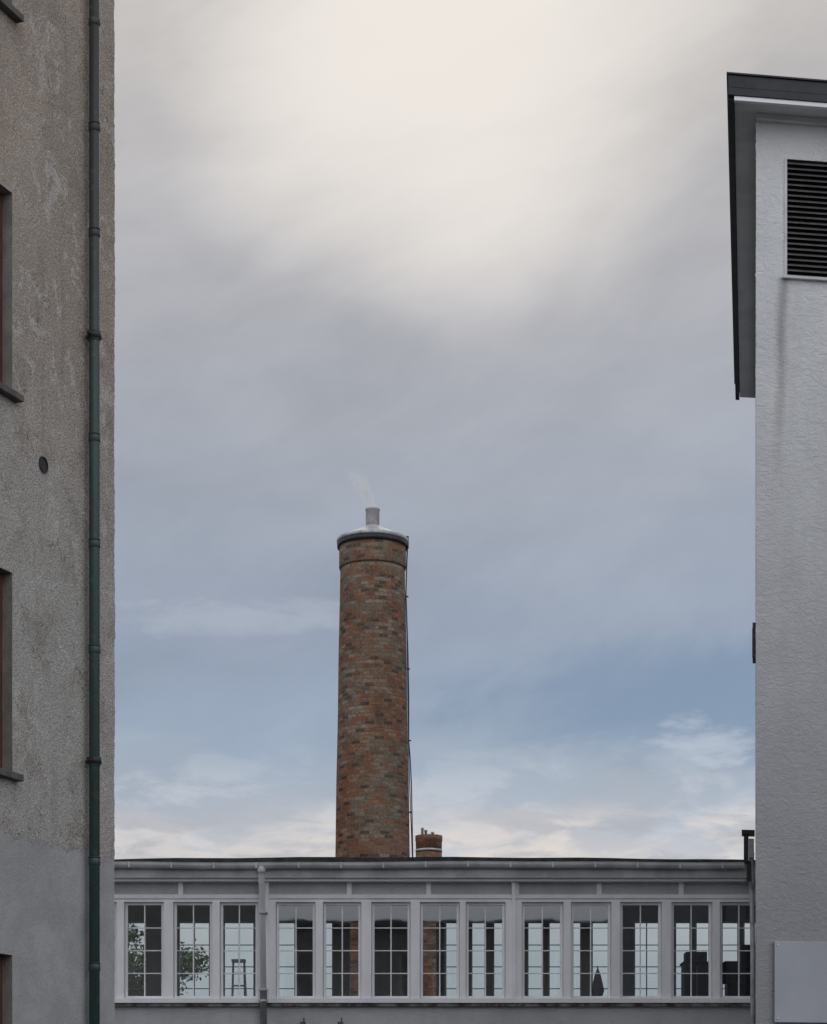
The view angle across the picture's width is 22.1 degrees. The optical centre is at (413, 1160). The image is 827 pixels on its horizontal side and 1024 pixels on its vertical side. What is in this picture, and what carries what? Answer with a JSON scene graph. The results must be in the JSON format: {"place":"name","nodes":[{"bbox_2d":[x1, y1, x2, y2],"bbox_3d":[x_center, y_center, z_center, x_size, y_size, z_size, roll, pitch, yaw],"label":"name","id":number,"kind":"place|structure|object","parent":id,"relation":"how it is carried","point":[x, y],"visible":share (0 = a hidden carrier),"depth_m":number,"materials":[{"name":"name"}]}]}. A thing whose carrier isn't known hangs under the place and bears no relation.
{"place":"outdoors","nodes":[
{"label":"outdoors","id":0,"kind":"place"},
{"bbox_2d":[0,0,115,1023],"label":"walls","id":1,"kind":"structure","parent":0,"point":[44,518],"depth_m":18.98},
{"bbox_2d":[0,194,1,1023],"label":"windows","id":2,"kind":"structure","parent":1,"relation":"attached to","point":[1,574],"depth_m":18.39,"materials":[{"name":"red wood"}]},
{"bbox_2d":[0,0,23,781],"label":"window sills","id":3,"kind":"structure","parent":1,"relation":"attached to","point":[11,11],"depth_m":18.25,"materials":[{"name":"stone"}]},
{"bbox_2d":[39,456,47,473],"bbox_3d":[-3.293,-6.190,18.828,0.012,0.148,0.148,0,0,22],"label":"vent hole","id":4,"kind":"object","parent":1,"relation":"attached to","point":[43,464],"visible":1,"depth_m":18.83,"materials":[{"name":"paint"}]},
{"bbox_2d":[85,0,101,1023],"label":"downpipe","id":5,"kind":"object","parent":1,"relation":"attached to","point":[93,336],"visible":1,"depth_m":19.44,"materials":[{"name":"metal"}]},
{"bbox_2d":[114,857,754,1023],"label":"glazed footbridge","id":6,"kind":"object","parent":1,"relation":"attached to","point":[390,906],"visible":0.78,"depth_m":31.00,"materials":[{"name":"grey paint"}]},
{"bbox_2d":[231,959,246,995],"bbox_3d":[-2.703,-2.380,32.775,0.305,1.445,0.382,0,0,0],"label":"bar stool","id":7,"kind":"object","parent":6,"relation":"on","point":[233,961],"visible":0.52,"depth_m":32.68,"materials":[{"name":"white paint"}]},
{"bbox_2d":[114,882,749,997],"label":"window frames","id":8,"kind":"structure","parent":6,"relation":"in","point":[512,922],"depth_m":31.03,"materials":[{"name":"white paint"}]},
{"bbox_2d":[591,966,603,995],"bbox_3d":[2.822,-2.319,32.400,0.360,1.317,0.360,0,0,0],"label":"closed parasol","id":9,"kind":"object","parent":6,"relation":"on","point":[597,989],"visible":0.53,"depth_m":32.34,"materials":[{"name":"fabric"}]},
{"bbox_2d":[680,952,707,995],"bbox_3d":[4.370,-2.434,32.800,0.431,1.568,0.440,0,0,0],"label":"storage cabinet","id":10,"kind":"object","parent":6,"relation":"on","point":[699,981],"visible":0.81,"depth_m":32.60,"materials":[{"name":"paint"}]},
{"bbox_2d":[722,945,749,995],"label":"stacked crates","id":11,"kind":"object","parent":6,"relation":"on","point":[730,981],"visible":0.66,"depth_m":32.60,"materials":[{"name":"paint"}]},
{"bbox_2d":[114,0,826,995],"label":"sky","id":12,"kind":"structure","parent":0,"point":[458,270],"materials":[{"name":"grey"}]},
{"bbox_2d":[755,121,826,1023],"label":"walls","id":13,"kind":"structure","parent":0,"point":[791,617],"depth_m":22.45,"materials":[{"name":"white paint"}]},
{"bbox_2d":[742,830,754,1023],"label":"downpipe","id":14,"kind":"object","parent":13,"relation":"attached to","point":[748,851],"visible":0.98,"depth_m":29.67,"materials":[{"name":"metal"}]},
{"bbox_2d":[752,622,755,662],"bbox_3d":[4.061,-6.153,25.172,0.061,0.403,0.367,0,0,9],"label":"junction box","id":15,"kind":"object","parent":13,"relation":"attached to","point":[754,642],"visible":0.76,"depth_m":25.00,"materials":[{"name":"metal"}]},
{"bbox_2d":[727,72,826,399],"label":"roof","id":16,"kind":"structure","parent":13,"relation":"on","point":[752,99],"depth_m":23.36,"materials":[{"name":"paint"}]},
{"bbox_2d":[774,941,826,1022],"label":"blank sign board","id":17,"kind":"object","parent":13,"relation":"attached to","point":[800,981],"visible":1,"depth_m":22.43,"materials":[{"name":"paint"}]},
{"bbox_2d":[782,158,826,281],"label":"louver grille","id":18,"kind":"object","parent":13,"relation":"attached to","point":[805,221],"visible":1,"depth_m":22.55,"materials":[{"name":"black metal"}]},
{"label":"ground","id":19,"kind":"structure","parent":0,"visible":0},
{"bbox_2d":[128,923,208,995],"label":"deciduous tree","id":20,"kind":"object","parent":19,"relation":"on","point":[133,980],"visible":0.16,"depth_m":47.08,"materials":[{"name":"green plant"}]},
{"bbox_2d":[335,506,412,995],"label":"brick chimney","id":21,"kind":"object","parent":19,"relation":"on","point":[373,775],"visible":0.83,"depth_m":51.26,"materials":[{"name":"brick"}]},
{"bbox_2d":[415,828,441,995],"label":"brick chimney","id":22,"kind":"object","parent":19,"relation":"on","point":[428,845],"visible":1,"depth_m":59.64,"materials":[{"name":"brick"}]}
]}

